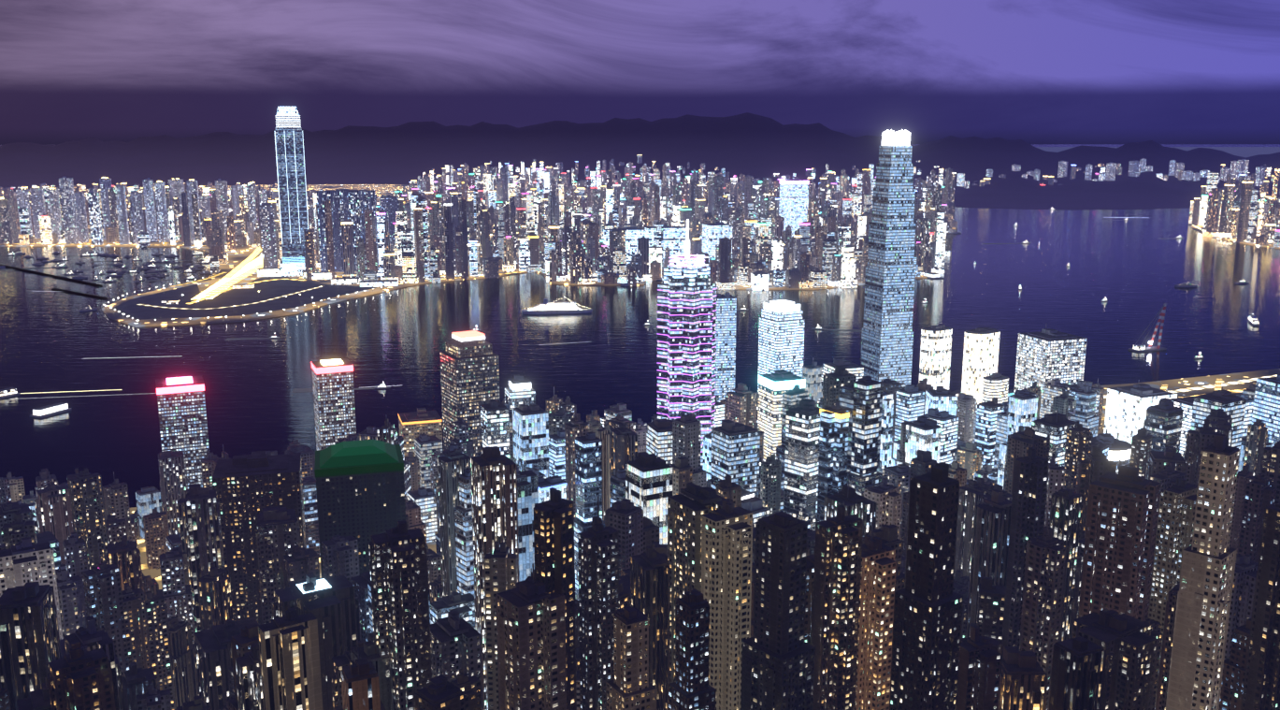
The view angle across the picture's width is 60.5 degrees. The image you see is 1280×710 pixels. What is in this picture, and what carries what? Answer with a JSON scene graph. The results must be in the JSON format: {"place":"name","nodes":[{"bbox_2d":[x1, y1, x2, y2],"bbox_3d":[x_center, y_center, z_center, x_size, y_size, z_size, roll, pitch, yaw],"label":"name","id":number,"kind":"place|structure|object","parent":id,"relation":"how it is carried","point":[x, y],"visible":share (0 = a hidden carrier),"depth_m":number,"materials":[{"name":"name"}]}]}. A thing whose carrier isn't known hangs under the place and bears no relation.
{"place":"outdoors","nodes":[
{"label":"outdoors","id":0,"kind":"place"},
{"bbox_2d":[0,143,1279,507],"bbox_3d":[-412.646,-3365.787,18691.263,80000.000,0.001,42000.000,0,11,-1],"label":"water","id":1,"kind":"structure","parent":0,"point":[1131,271],"depth_m":2284.39,"materials":[{"name":"blue liquid"}]},
{"bbox_2d":[0,263,102,286],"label":"breakwater","id":2,"kind":"object","parent":1,"relation":"in","point":[58,277],"visible":0.78,"depth_m":3145.49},
{"bbox_2d":[51,287,107,299],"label":"breakwater","id":3,"kind":"object","parent":1,"relation":"in","point":[81,294],"visible":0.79,"depth_m":2813.29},
{"bbox_2d":[0,208,1259,399],"bbox_3d":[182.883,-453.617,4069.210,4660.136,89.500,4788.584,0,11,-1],"label":"boats","id":4,"kind":"object","parent":1,"relation":"on","point":[546,308],"visible":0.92,"depth_m":2951.68,"materials":[{"name":"white"}]},
{"bbox_2d":[0,112,1279,210],"bbox_3d":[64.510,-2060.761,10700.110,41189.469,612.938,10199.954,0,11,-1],"label":"hills","id":5,"kind":"structure","parent":0,"point":[755,146],"depth_m":9789.71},
{"bbox_2d":[0,146,1279,327],"bbox_3d":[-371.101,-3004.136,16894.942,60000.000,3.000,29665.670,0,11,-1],"label":"kowloon","id":6,"kind":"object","parent":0,"point":[237,255],"visible":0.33,"depth_m":3099.06,"materials":[{"name":"grey"}]},
{"bbox_2d":[112,275,376,319],"bbox_3d":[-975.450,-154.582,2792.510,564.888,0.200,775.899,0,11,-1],"label":"park","id":7,"kind":"structure","parent":6,"relation":"on","point":[242,296],"depth_m":2697.88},
{"bbox_2d":[0,106,1279,324],"bbox_3d":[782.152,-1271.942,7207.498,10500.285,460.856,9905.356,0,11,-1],"label":"city buildings","id":8,"kind":"structure","parent":6,"relation":"on","point":[484,219],"depth_m":3656.55,"materials":[{"name":"black"}]},
{"bbox_2d":[0,0,1279,144],"label":"sky","id":9,"kind":"structure","parent":0,"point":[1031,71],"materials":[{"name":"purple"}]},
{"bbox_2d":[14,224,1277,581],"bbox_3d":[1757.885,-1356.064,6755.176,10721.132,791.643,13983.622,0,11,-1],"label":"roads","id":10,"kind":"structure","parent":0,"point":[242,269],"depth_m":2907.37,"materials":[{"name":"yellow"}]},
{"bbox_2d":[104,368,1279,589],"bbox_3d":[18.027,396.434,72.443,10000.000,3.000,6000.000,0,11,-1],"label":"flat island","id":11,"kind":"object","parent":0,"point":[1171,383],"visible":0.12,"depth_m":1778.48,"materials":[{"name":"grey"}]},
{"bbox_2d":[1190,220,1279,248],"bbox_3d":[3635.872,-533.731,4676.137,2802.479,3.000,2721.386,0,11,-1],"label":"shore","id":12,"kind":"structure","parent":0,"point":[1270,245],"depth_m":4173.08,"materials":[{"name":"grey"}]},
{"bbox_3d":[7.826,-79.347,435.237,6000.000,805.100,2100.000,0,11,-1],"label":"slope","id":13,"kind":"object","parent":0,"visible":0},
{"bbox_2d":[0,129,1279,709],"bbox_3d":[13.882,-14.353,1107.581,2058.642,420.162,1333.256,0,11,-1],"label":"city buildings","id":14,"kind":"structure","parent":13,"relation":"on","point":[873,529],"depth_m":645.45,"materials":[{"name":"black"}]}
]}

